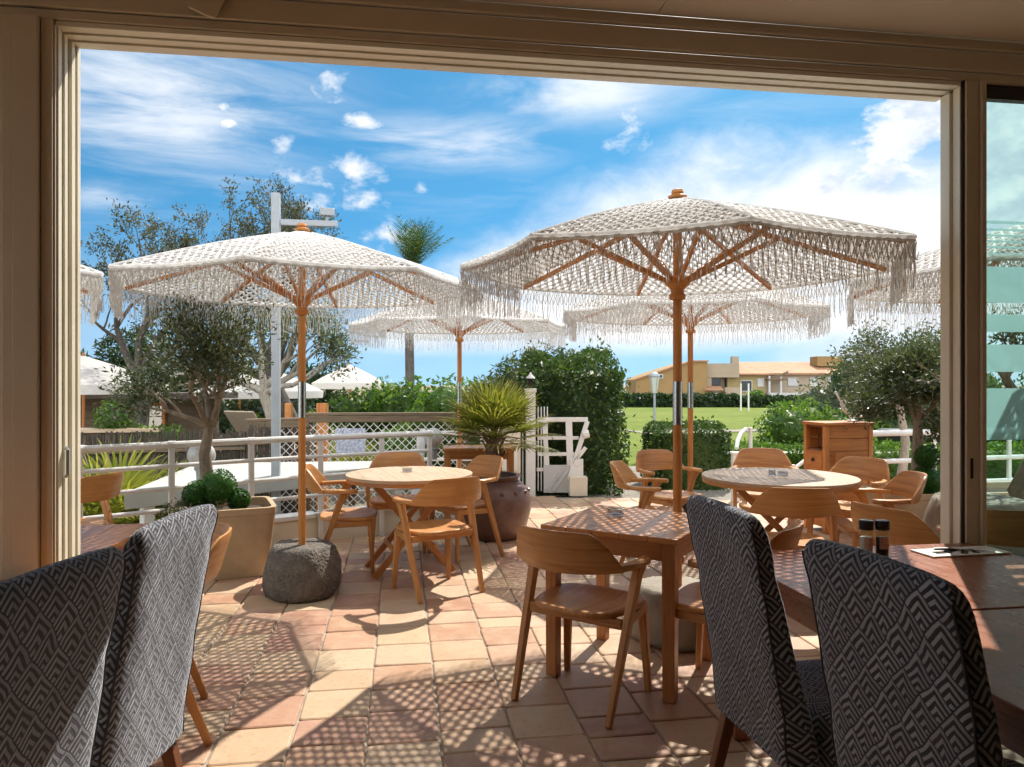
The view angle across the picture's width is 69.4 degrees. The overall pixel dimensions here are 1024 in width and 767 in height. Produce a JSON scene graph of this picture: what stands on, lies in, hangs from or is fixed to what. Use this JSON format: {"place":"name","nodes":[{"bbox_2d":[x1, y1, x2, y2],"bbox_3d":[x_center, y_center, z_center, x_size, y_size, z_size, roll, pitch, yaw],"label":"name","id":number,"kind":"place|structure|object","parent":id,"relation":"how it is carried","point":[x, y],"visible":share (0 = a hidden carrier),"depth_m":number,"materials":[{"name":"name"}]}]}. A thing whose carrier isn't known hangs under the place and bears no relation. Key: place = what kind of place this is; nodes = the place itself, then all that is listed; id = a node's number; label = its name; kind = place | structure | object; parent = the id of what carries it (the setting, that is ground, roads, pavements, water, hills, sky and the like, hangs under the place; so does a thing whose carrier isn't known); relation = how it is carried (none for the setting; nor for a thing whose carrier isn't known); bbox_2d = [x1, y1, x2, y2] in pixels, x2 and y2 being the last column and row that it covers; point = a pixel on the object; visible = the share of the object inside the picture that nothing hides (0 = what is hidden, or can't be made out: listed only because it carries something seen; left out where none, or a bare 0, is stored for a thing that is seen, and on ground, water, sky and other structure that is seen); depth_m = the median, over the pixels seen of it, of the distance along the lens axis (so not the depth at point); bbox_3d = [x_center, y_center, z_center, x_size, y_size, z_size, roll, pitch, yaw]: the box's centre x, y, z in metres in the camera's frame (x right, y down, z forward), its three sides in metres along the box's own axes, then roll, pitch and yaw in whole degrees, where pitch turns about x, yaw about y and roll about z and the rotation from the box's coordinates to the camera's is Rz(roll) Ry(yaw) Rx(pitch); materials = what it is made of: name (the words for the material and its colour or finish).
{"place":"outdoors","nodes":[
{"label":"outdoors","id":0,"kind":"place"},
{"bbox_2d":[80,49,1023,385],"label":"sky","id":1,"kind":"structure","parent":0,"point":[494,161],"materials":[{"name":"blue"}]},
{"bbox_2d":[222,386,1023,519],"bbox_3d":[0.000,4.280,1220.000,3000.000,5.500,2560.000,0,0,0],"label":"ground","id":2,"kind":"structure","parent":0,"point":[333,499],"depth_m":15.37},
{"bbox_2d":[81,353,168,427],"bbox_3d":[-8.350,0.855,14.400,2.981,2.910,2.981,0,0,31],"label":"beach parasol","id":3,"kind":"object","parent":2,"relation":"on","point":[91,380],"visible":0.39,"depth_m":13.66,"materials":[{"name":"white fabric"}]},
{"bbox_2d":[81,323,176,376],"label":"pine tree","id":4,"kind":"object","parent":2,"relation":"on","point":[115,357],"visible":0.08,"depth_m":25.47,"materials":[{"name":"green plant"}]},
{"bbox_2d":[83,434,186,524],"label":"fan palm","id":5,"kind":"object","parent":2,"relation":"on","point":[138,478],"visible":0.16,"depth_m":7.61,"materials":[{"name":"green plant"}]},
{"bbox_2d":[81,392,237,460],"bbox_3d":[-8.986,1.250,15.699,6.000,2.120,1.400,0,0,8],"label":"beach hut","id":6,"kind":"object","parent":2,"relation":"on","point":[189,408],"visible":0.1,"depth_m":15.66,"materials":[{"name":"brown wood"}]},
{"bbox_2d":[81,429,245,523],"bbox_3d":[-5.484,1.435,8.439,4.610,1.750,0.068,0,0,-22],"label":"reed fence","id":7,"kind":"object","parent":2,"relation":"on","point":[229,452],"visible":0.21,"depth_m":8.94,"materials":[{"name":"brown wood"}]},
{"bbox_2d":[81,198,267,426],"bbox_3d":[-6.004,-0.388,12.640,3.585,5.494,2.632,0,0,0],"label":"tamarisk tree","id":8,"kind":"object","parent":2,"relation":"on","point":[187,241],"visible":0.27,"depth_m":12.69,"materials":[{"name":"green plant"}]},
{"bbox_2d":[97,285,366,461],"bbox_3d":[-4.783,0.269,12.860,4.402,4.191,2.849,0,0,-14],"label":"tamarisk tree","id":9,"kind":"object","parent":2,"relation":"on","point":[332,353],"visible":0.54,"depth_m":12.85,"materials":[{"name":"green plant"}]},
{"bbox_2d":[128,172,349,435],"bbox_3d":[-5.470,-0.823,14.114,4.425,6.399,3.766,0,0,0],"label":"tamarisk tree","id":10,"kind":"object","parent":2,"relation":"on","point":[292,213],"visible":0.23,"depth_m":14.21,"materials":[{"name":"green plant"}]},
{"bbox_2d":[176,462,315,512],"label":"deck","id":11,"kind":"structure","parent":2,"relation":"on","point":[294,495],"depth_m":12.57,"materials":[{"name":"brown wood"}]},
{"bbox_2d":[91,398,193,471],"bbox_3d":[-5.497,0.912,11.000,1.573,1.412,0.943,0,0,0],"label":"leafy bush","id":12,"kind":"object","parent":11,"relation":"on","point":[106,414],"visible":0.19,"depth_m":10.77,"materials":[{"name":"green plant"}]},
{"bbox_2d":[224,411,315,461],"bbox_3d":[-4.090,0.956,12.749,0.600,1.028,1.779,0,0,22],"label":"sun lounger","id":13,"kind":"object","parent":11,"relation":"on","point":[238,422],"visible":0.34,"depth_m":12.07,"materials":[{"name":"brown wood"}]},
{"bbox_2d":[164,358,350,427],"bbox_3d":[-10.725,0.488,30.996,8.493,3.814,2.837,0,0,0],"label":"pine tree","id":14,"kind":"object","parent":2,"relation":"on","point":[327,394],"visible":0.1,"depth_m":30.71,"materials":[{"name":"green plant"}]},
{"bbox_2d":[125,461,401,523],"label":"low wall","id":15,"kind":"structure","parent":2,"relation":"on","point":[152,500],"depth_m":7.66,"materials":[{"name":"white paint"}]},
{"bbox_2d":[219,398,317,433],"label":"leafy bush","id":16,"kind":"object","parent":2,"relation":"on","point":[224,421],"visible":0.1,"depth_m":19.02,"materials":[{"name":"green plant"}]},
{"bbox_2d":[247,423,297,513],"bbox_3d":[-2.989,1.405,9.538,0.068,1.809,0.938,0,0,40],"label":"lattice fence","id":17,"kind":"object","parent":2,"relation":"on","point":[263,450],"visible":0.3,"depth_m":9.44,"materials":[{"name":"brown wood"}]},
{"bbox_2d":[245,417,308,513],"bbox_3d":[-3.014,1.374,9.538,0.805,1.852,0.125,0,0,-32],"label":"lattice fence","id":18,"kind":"object","parent":2,"relation":"on","point":[291,423],"visible":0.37,"depth_m":9.56,"materials":[{"name":"white paint"}]},
{"bbox_2d":[235,373,322,398],"bbox_3d":[-5.850,0.970,18.500,2.116,2.680,2.116,0,0,-32],"label":"beach parasol","id":19,"kind":"object","parent":2,"relation":"on","point":[311,392],"visible":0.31,"depth_m":17.79,"materials":[{"name":"white fabric"}]},
{"bbox_2d":[271,192,337,514],"bbox_3d":[-2.169,0.160,7.741,0.672,4.280,0.125,0,0,-8],"label":"light mast","id":20,"kind":"object","parent":2,"relation":"on","point":[277,222],"visible":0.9,"depth_m":7.66,"materials":[{"name":"metal"}]},
{"bbox_2d":[311,362,385,397],"bbox_3d":[-4.850,0.840,22.000,2.154,2.940,2.154,0,0,27],"label":"beach parasol","id":21,"kind":"object","parent":2,"relation":"on","point":[363,378],"visible":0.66,"depth_m":21.22,"materials":[{"name":"white fabric"}]},
{"bbox_2d":[325,375,444,456],"bbox_3d":[-2.718,1.031,16.611,3.264,2.474,2.325,0,0,0],"label":"leafy bush","id":22,"kind":"object","parent":2,"relation":"on","point":[397,398],"visible":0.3,"depth_m":16.32,"materials":[{"name":"green plant"}]},
{"bbox_2d":[306,412,468,517],"bbox_3d":[-1.643,1.344,9.862,2.153,1.912,0.125,0,0,-6],"label":"lattice fence","id":23,"kind":"object","parent":2,"relation":"on","point":[398,417],"visible":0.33,"depth_m":9.79,"materials":[{"name":"white paint"}]},
{"bbox_2d":[336,428,365,452],"bbox_3d":[-2.120,0.770,9.720,0.380,0.360,0.013,0,0,-6],"label":"patterned sign","id":24,"kind":"object","parent":23,"relation":"attached to","point":[350,445],"visible":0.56,"depth_m":9.71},
{"bbox_2d":[387,215,453,388],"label":"palm tree","id":25,"kind":"object","parent":2,"relation":"on","point":[411,252],"visible":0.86,"depth_m":19.88,"materials":[{"name":"green plant"}]},
{"bbox_2d":[372,373,488,492],"bbox_3d":[-1.004,0.931,13.142,2.988,2.263,2.075,0,0,-9],"label":"leafy bush","id":26,"kind":"object","parent":2,"relation":"on","point":[434,400],"visible":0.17,"depth_m":12.64,"materials":[{"name":"green plant"}]},
{"bbox_2d":[190,497,819,766],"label":"terrace base","id":27,"kind":"object","parent":2,"relation":"on","point":[436,709],"visible":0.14,"depth_m":3.54,"materials":[{"name":"concrete"}]},
{"bbox_2d":[149,496,1023,766],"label":"terrace floor","id":28,"kind":"structure","parent":27,"relation":"on","point":[331,729],"depth_m":3.62,"materials":[{"name":"tile"}]},
{"bbox_2d":[0,547,125,766],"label":"upholstered chair","id":29,"kind":"object","parent":28,"relation":"on","point":[57,621],"visible":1,"depth_m":1.53,"materials":[{"name":"fabric"}]},
{"bbox_2d":[81,471,123,524],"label":"wooden armchair","id":30,"kind":"object","parent":28,"relation":"on","point":[103,489],"visible":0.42,"depth_m":5.18,"materials":[{"name":"brown wood"}]},
{"bbox_2d":[81,523,148,553],"bbox_3d":[-2.130,1.075,3.280,0.779,0.750,0.740,0,0,-9],"label":"square table","id":31,"kind":"object","parent":28,"relation":"on","point":[96,537],"visible":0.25,"depth_m":3.40,"materials":[{"name":"brown wood"}]},
{"bbox_2d":[92,504,217,766],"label":"upholstered chair","id":32,"kind":"object","parent":28,"relation":"on","point":[150,653],"visible":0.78,"depth_m":2.04,"materials":[{"name":"fabric"}]},
{"bbox_2d":[185,523,231,746],"bbox_3d":[-1.487,1.041,3.115,0.573,0.826,0.608,0,0,-24],"label":"wooden armchair","id":33,"kind":"object","parent":28,"relation":"on","point":[221,536],"visible":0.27,"depth_m":3.05,"materials":[{"name":"brown wood"}]},
{"bbox_2d":[211,496,275,580],"bbox_3d":[-2.170,1.190,5.720,0.620,0.520,0.620,0,0,-24],"label":"planter","id":34,"kind":"object","parent":28,"relation":"on","point":[249,545],"visible":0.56,"depth_m":5.51,"materials":[{"name":"ceramic"}]},
{"bbox_2d":[92,288,279,482],"bbox_3d":[-2.496,0.112,5.796,1.419,1.807,1.408,0,0,-28],"label":"olive tree","id":35,"kind":"object","parent":34,"relation":"in","point":[220,355],"visible":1,"depth_m":5.76,"materials":[{"name":"green plant"}]},
{"bbox_2d":[181,468,250,508],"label":"ball topiary","id":36,"kind":"object","parent":34,"relation":"in","point":[214,488],"visible":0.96,"depth_m":5.51,"materials":[{"name":"green plant"}]},
{"bbox_2d":[81,430,433,547],"bbox_3d":[-2.942,1.107,5.850,5.278,1.287,0.364,0,0,-38],"label":"railing","id":37,"kind":"object","parent":28,"relation":"on","point":[286,525],"visible":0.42,"depth_m":6.57,"materials":[{"name":"white paint"}]},
{"bbox_2d":[262,538,341,602],"bbox_3d":[-1.464,1.281,5.115,0.537,0.338,0.562,0,0,0],"label":"stone base","id":38,"kind":"object","parent":28,"relation":"on","point":[308,572],"visible":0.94,"depth_m":4.91,"materials":[{"name":"stone"}]},
{"bbox_2d":[105,223,480,544],"bbox_3d":[-1.457,0.029,5.121,2.315,2.282,2.313,0,0,20],"label":"macrame parasol","id":39,"kind":"object","parent":38,"relation":"on","point":[301,248],"visible":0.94,"depth_m":4.77,"materials":[{"name":"fabric"}]},
{"bbox_2d":[306,464,376,576],"bbox_3d":[-1.336,1.041,5.713,0.573,0.826,0.608,0,0,-10],"label":"wooden armchair","id":40,"kind":"object","parent":28,"relation":"on","point":[338,516],"visible":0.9,"depth_m":5.53,"materials":[{"name":"brown wood"}]},
{"bbox_2d":[365,452,428,552],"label":"wooden armchair","id":41,"kind":"object","parent":28,"relation":"on","point":[388,459],"visible":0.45,"depth_m":6.71,"materials":[{"name":"brown wood"}]},
{"bbox_2d":[346,466,471,578],"bbox_3d":[-0.800,1.082,5.780,0.979,0.764,0.980,0,0,-20],"label":"round table","id":42,"kind":"object","parent":28,"relation":"on","point":[378,480],"visible":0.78,"depth_m":5.62,"materials":[{"name":"brown wood"}]},
{"bbox_2d":[391,476,484,603],"bbox_3d":[-0.509,1.041,5.150,0.608,0.826,0.573,0,0,-35],"label":"wooden armchair","id":43,"kind":"object","parent":28,"relation":"on","point":[450,492],"visible":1,"depth_m":5.01,"materials":[{"name":"brown wood"}]},
{"bbox_2d":[427,455,504,562],"bbox_3d":[-0.371,1.041,6.292,0.573,0.826,0.608,0,0,-37],"label":"wooden armchair","id":44,"kind":"object","parent":28,"relation":"on","point":[489,467],"visible":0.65,"depth_m":6.17,"materials":[{"name":"brown wood"}]},
{"bbox_2d":[442,445,515,518],"bbox_3d":[-0.340,1.050,7.620,0.739,0.800,0.400,0,0,-3],"label":"console table","id":45,"kind":"object","parent":28,"relation":"on","point":[463,452],"visible":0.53,"depth_m":7.44,"materials":[{"name":"brown wood"}]},
{"bbox_2d":[463,471,530,541],"bbox_3d":[-0.160,1.153,6.980,0.684,0.595,0.684,0,0,0],"label":"clay pot","id":46,"kind":"object","parent":28,"relation":"on","point":[510,496],"visible":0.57,"depth_m":6.72,"materials":[{"name":"ceramic"}]},
{"bbox_2d":[417,374,567,476],"bbox_3d":[-0.176,0.426,6.960,1.442,1.063,1.416,0,0,0],"label":"fan palm","id":47,"kind":"object","parent":46,"relation":"in","point":[497,408],"visible":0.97,"depth_m":6.83,"materials":[{"name":"green plant"}]},
{"bbox_2d":[0,0,1023,579],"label":"door frame","id":48,"kind":"object","parent":28,"relation":"on","point":[44,42],"visible":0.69,"depth_m":2.92,"materials":[{"name":"beige paint"}]},
{"bbox_2d":[0,20,1,579],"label":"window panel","id":49,"kind":"structure","parent":48,"relation":"attached to","point":[0,299],"depth_m":2.72,"materials":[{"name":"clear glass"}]},
{"bbox_2d":[987,85,1023,439],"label":"sliding door","id":50,"kind":"structure","parent":48,"relation":"attached to","point":[1005,413],"depth_m":3.35,"materials":[{"name":"clear glass"}]},
{"bbox_2d":[511,525,651,728],"bbox_3d":[0.314,1.041,3.400,0.608,0.826,0.573,0,0,35],"label":"wooden armchair","id":51,"kind":"object","parent":28,"relation":"on","point":[562,552],"visible":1,"depth_m":3.27,"materials":[{"name":"brown wood"}]},
{"bbox_2d":[540,505,711,703],"bbox_3d":[0.620,1.075,3.790,0.699,0.750,0.700,0,0,31],"label":"square table","id":52,"kind":"object","parent":28,"relation":"on","point":[664,537],"visible":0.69,"depth_m":3.52,"materials":[{"name":"brown wood"}]},
{"bbox_2d":[610,460,683,563],"bbox_3d":[1.065,1.041,5.861,0.573,0.826,0.608,0,0,18],"label":"wooden armchair","id":53,"kind":"object","parent":28,"relation":"on","point":[623,473],"visible":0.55,"depth_m":5.97,"materials":[{"name":"brown wood"}]},
{"bbox_2d":[631,576,699,652],"bbox_3d":[0.936,1.299,4.221,0.567,0.305,0.518,0,0,16],"label":"stone base","id":54,"kind":"object","parent":28,"relation":"on","point":[651,590],"visible":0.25,"depth_m":4.04,"materials":[{"name":"stone"}]},
{"bbox_2d":[458,188,918,585],"bbox_3d":[0.944,0.029,4.221,2.315,2.282,2.313,0,0,21],"label":"macrame parasol","id":55,"kind":"object","parent":54,"relation":"on","point":[877,249],"visible":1,"depth_m":4.11,"materials":[{"name":"fabric"}]},
{"bbox_2d":[636,449,703,505],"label":"wooden armchair","id":56,"kind":"object","parent":28,"relation":"on","point":[649,462],"visible":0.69,"depth_m":6.89,"materials":[{"name":"brown wood"}]},
{"bbox_2d":[676,519,803,668],"bbox_3d":[1.051,1.041,3.441,0.573,0.826,0.608,0,0,32],"label":"wooden armchair","id":57,"kind":"object","parent":28,"relation":"on","point":[689,606],"visible":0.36,"depth_m":3.34,"materials":[{"name":"brown wood"}]},
{"bbox_2d":[685,495,835,766],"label":"upholstered chair","id":58,"kind":"object","parent":28,"relation":"on","point":[771,698],"visible":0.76,"depth_m":2.19,"materials":[{"name":"fabric"}]},
{"bbox_2d":[731,448,798,524],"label":"wooden armchair","id":59,"kind":"object","parent":28,"relation":"on","point":[762,457],"visible":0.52,"depth_m":7.14,"materials":[{"name":"brown wood"}]},
{"bbox_2d":[702,467,860,531],"bbox_3d":[2.020,1.083,5.600,1.129,0.765,1.130,0,0,10],"label":"round table","id":60,"kind":"object","parent":28,"relation":"on","point":[741,481],"visible":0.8,"depth_m":5.45,"materials":[{"name":"brown wood"}]},
{"bbox_2d":[739,487,840,548],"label":"wooden armchair","id":61,"kind":"object","parent":28,"relation":"on","point":[802,503],"visible":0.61,"depth_m":4.49,"materials":[{"name":"brown wood"}]},
{"bbox_2d":[802,421,874,533],"bbox_3d":[3.234,0.915,7.349,0.563,1.070,0.390,0,0,-11],"label":"cabinet","id":62,"kind":"object","parent":28,"relation":"on","point":[828,445],"visible":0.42,"depth_m":7.19,"materials":[{"name":"brown wood"}]},
{"bbox_2d":[807,456,890,546],"bbox_3d":[2.810,1.041,6.141,0.573,0.826,0.608,0,0,-35],"label":"wooden armchair","id":63,"kind":"object","parent":28,"relation":"on","point":[870,469],"visible":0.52,"depth_m":6.24,"materials":[{"name":"brown wood"}]},
{"bbox_2d":[732,543,1023,740],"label":"dining table","id":64,"kind":"object","parent":28,"relation":"on","point":[988,582],"visible":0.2,"depth_m":2.71,"materials":[{"name":"brown wood"}]},
{"bbox_2d":[910,546,1011,557],"bbox_3d":[1.856,0.695,3.057,0.370,0.007,0.130,0,0,-11],"label":"paper placemat","id":65,"kind":"object","parent":64,"relation":"on","point":[932,552],"visible":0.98,"depth_m":3.03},
{"bbox_2d":[837,471,926,546],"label":"wooden armchair","id":66,"kind":"object","parent":28,"relation":"on","point":[910,485],"visible":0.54,"depth_m":5.29,"materials":[{"name":"brown wood"}]},
{"bbox_2d":[851,501,939,545],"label":"wooden armchair","id":67,"kind":"object","parent":28,"relation":"on","point":[908,528],"visible":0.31,"depth_m":3.72,"materials":[{"name":"brown wood"}]},
{"bbox_2d":[802,539,1023,766],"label":"upholstered chair","id":68,"kind":"object","parent":28,"relation":"on","point":[905,676],"visible":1,"depth_m":1.54,"materials":[{"name":"fabric"}]},
{"bbox_2d":[860,481,1010,544],"bbox_3d":[4.250,1.200,6.750,2.000,0.500,0.660,0,0,-9],"label":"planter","id":69,"kind":"object","parent":28,"relation":"on","point":[920,507],"visible":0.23,"depth_m":6.42,"materials":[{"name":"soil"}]},
{"bbox_2d":[834,321,939,470],"bbox_3d":[3.665,0.240,6.840,1.397,1.581,1.166,0,0,39],"label":"olive tree","id":70,"kind":"object","parent":69,"relation":"on","point":[892,378],"visible":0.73,"depth_m":6.70,"materials":[{"name":"green plant"}]},
{"bbox_2d":[911,445,939,493],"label":"ball topiary","id":71,"kind":"object","parent":69,"relation":"on","point":[927,458],"visible":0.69,"depth_m":6.48,"materials":[{"name":"green plant"}]},
{"bbox_2d":[873,429,1023,481],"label":"railing","id":72,"kind":"object","parent":28,"relation":"on","point":[1008,457],"visible":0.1,"depth_m":8.23,"materials":[{"name":"metal"}]},
{"bbox_2d":[923,492,1023,554],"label":"boulder","id":73,"kind":"object","parent":28,"relation":"on","point":[931,519],"visible":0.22,"depth_m":5.13,"materials":[{"name":"stone"}]},
{"bbox_2d":[936,509,1023,547],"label":"wooden armchair","id":74,"kind":"object","parent":28,"relation":"on","point":[1005,527],"visible":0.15,"depth_m":3.69,"materials":[{"name":"brown wood"}]},
{"bbox_2d":[973,608,1023,757],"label":"dining table","id":75,"kind":"object","parent":28,"relation":"on","point":[1001,632],"visible":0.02,"depth_m":1.83,"materials":[{"name":"brown wood"}]},
{"bbox_3d":[4.100,1.290,5.850,0.720,0.320,0.720,0,0,-10],"label":"planter","id":76,"kind":"object","parent":28,"relation":"on","visible":0},
{"bbox_2d":[903,304,1023,499],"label":"olive tree","id":77,"kind":"object","parent":76,"relation":"in","point":[1015,488],"visible":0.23,"depth_m":5.94,"materials":[{"name":"green plant"}]},
{"bbox_2d":[469,342,590,444],"bbox_3d":[0.186,0.367,10.726,1.977,2.003,1.266,0,0,32],"label":"leafy bush","id":78,"kind":"object","parent":2,"relation":"on","point":[516,363],"visible":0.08,"depth_m":10.57,"materials":[{"name":"green plant"}]},
{"bbox_2d":[500,333,642,497],"bbox_3d":[0.839,0.458,11.005,2.170,2.372,3.190,0,0,0],"label":"tall hedge","id":79,"kind":"object","parent":2,"relation":"on","point":[583,391],"visible":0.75,"depth_m":9.96,"materials":[{"name":"green plant"}]},
{"bbox_2d":[625,360,708,394],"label":"house","id":80,"kind":"structure","parent":2,"relation":"on","point":[643,383],"depth_m":98.00,"materials":[{"name":"paint"}]},
{"bbox_2d":[640,415,732,490],"bbox_3d":[2.544,1.015,10.899,1.305,1.090,1.426,0,0,0],"label":"clipped hedge","id":81,"kind":"object","parent":2,"relation":"on","point":[709,443],"visible":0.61,"depth_m":10.42,"materials":[{"name":"green plant"}]},
{"bbox_2d":[704,356,739,394],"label":"house","id":82,"kind":"structure","parent":2,"relation":"on","point":[718,374],"depth_m":99.00,"materials":[{"name":"paint"}]},
{"bbox_2d":[723,436,803,468],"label":"clipped hedge","id":83,"kind":"object","parent":2,"relation":"on","point":[794,453],"visible":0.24,"depth_m":11.08,"materials":[{"name":"green plant"}]},
{"bbox_2d":[726,356,843,395],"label":"house","id":84,"kind":"structure","parent":2,"relation":"on","point":[774,378],"depth_m":100.80,"materials":[{"name":"paint"}]},
{"bbox_2d":[753,395,890,448],"bbox_3d":[5.614,1.076,13.721,2.440,1.752,2.204,0,0,-17],"label":"leafy bush","id":85,"kind":"object","parent":2,"relation":"on","point":[785,424],"visible":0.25,"depth_m":13.29,"materials":[{"name":"green plant"}]},
{"bbox_2d":[827,315,939,473],"bbox_3d":[4.593,0.425,8.713,1.671,2.556,1.623,0,0,0],"label":"olive tree","id":86,"kind":"object","parent":2,"relation":"on","point":[905,440],"visible":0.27,"depth_m":8.73,"materials":[{"name":"green plant"}]},
{"bbox_2d":[873,438,1023,481],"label":"clipped hedge","id":87,"kind":"object","parent":2,"relation":"on","point":[995,468],"visible":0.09,"depth_m":9.87,"materials":[{"name":"green plant"}]},
{"bbox_2d":[524,466,730,499],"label":"gravel path","id":88,"kind":"structure","parent":0,"point":[721,494],"depth_m":9.97,"materials":[{"name":"gravel"}]},
{"bbox_2d":[522,388,589,496],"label":"garden gate","id":89,"kind":"structure","parent":88,"relation":"on","point":[571,479],"depth_m":9.60,"materials":[{"name":"white paint"}]},
{"bbox_2d":[609,407,780,465],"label":"lawn","id":90,"kind":"structure","parent":0,"point":[733,418],"depth_m":37.76,"materials":[{"name":"plant"}]},
{"bbox_2d":[615,391,746,406],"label":"boundary hedge","id":91,"kind":"object","parent":90,"relation":"on","point":[706,399],"visible":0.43,"depth_m":61.81,"materials":[{"name":"green plant"}]},
{"bbox_2d":[742,393,804,407],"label":"boundary hedge","id":92,"kind":"object","parent":90,"relation":"on","point":[760,401],"visible":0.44,"depth_m":60.84,"materials":[{"name":"green plant"}]},
{"bbox_2d":[789,343,939,428],"bbox_3d":[7.388,0.457,14.794,3.576,2.564,2.662,0,0,0],"label":"leafy bush","id":93,"kind":"object","parent":90,"relation":"on","point":[819,394],"visible":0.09,"depth_m":14.67,"materials":[{"name":"green plant"}]},
{"bbox_2d":[816,346,1023,447],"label":"leafy bush","id":94,"kind":"object","parent":90,"relation":"on","point":[991,380],"visible":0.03,"depth_m":14.29,"materials":[{"name":"green plant"}]},
{"bbox_3d":[-0.588,1.289,8.448,0.568,0.324,0.522,0,0,31],"label":"stone base","id":95,"kind":"object","parent":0,"visible":0},
{"bbox_2d":[348,297,566,468],"bbox_3d":[-0.602,0.029,8.451,2.315,2.282,2.313,0,0,15],"label":"macrame parasol","id":96,"kind":"object","parent":95,"relation":"on","point":[521,327],"visible":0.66,"depth_m":8.31,"materials":[{"name":"fabric"}]},
{"bbox_3d":[1.680,1.290,6.992,0.572,0.324,0.521,0,0,-43],"label":"stone base","id":97,"kind":"object","parent":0,"visible":0},
{"bbox_2d":[563,266,831,491],"bbox_3d":[1.688,0.029,7.001,2.315,2.282,2.313,0,0,11],"label":"macrame parasol","id":98,"kind":"object","parent":97,"relation":"on","point":[689,330],"visible":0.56,"depth_m":6.86,"materials":[{"name":"fabric"}]},
{"bbox_3d":[3.426,1.289,4.741,0.540,0.324,0.559,0,0,-28],"label":"stone base","id":99,"kind":"object","parent":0,"visible":0},
{"bbox_2d":[846,225,1023,331],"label":"macrame parasol","id":100,"kind":"object","parent":99,"relation":"on","point":[927,265],"visible":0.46,"depth_m":4.72,"materials":[{"name":"fabric"}]},
{"bbox_3d":[-3.730,1.289,4.303,0.535,0.324,0.563,0,0,-12],"label":"stone base","id":101,"kind":"object","parent":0,"visible":0},
{"bbox_2d":[81,265,105,325],"bbox_3d":[-3.722,0.029,4.301,2.315,2.282,2.313,0,0,12],"label":"macrame parasol","id":102,"kind":"object","parent":101,"relation":"on","point":[92,279],"visible":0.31,"depth_m":4.52,"materials":[{"name":"fabric"}]},
{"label":"back wall","id":103,"kind":"structure","parent":0,"visible":0},
{"bbox_2d":[469,0,1023,42],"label":"roof","id":104,"kind":"structure","parent":103,"relation":"on","point":[744,20],"depth_m":3.19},
{"bbox_2d":[490,0,1023,41],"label":"ceiling","id":105,"kind":"structure","parent":104,"relation":"attached to","point":[995,19],"depth_m":3.02,"materials":[{"name":"paint"}]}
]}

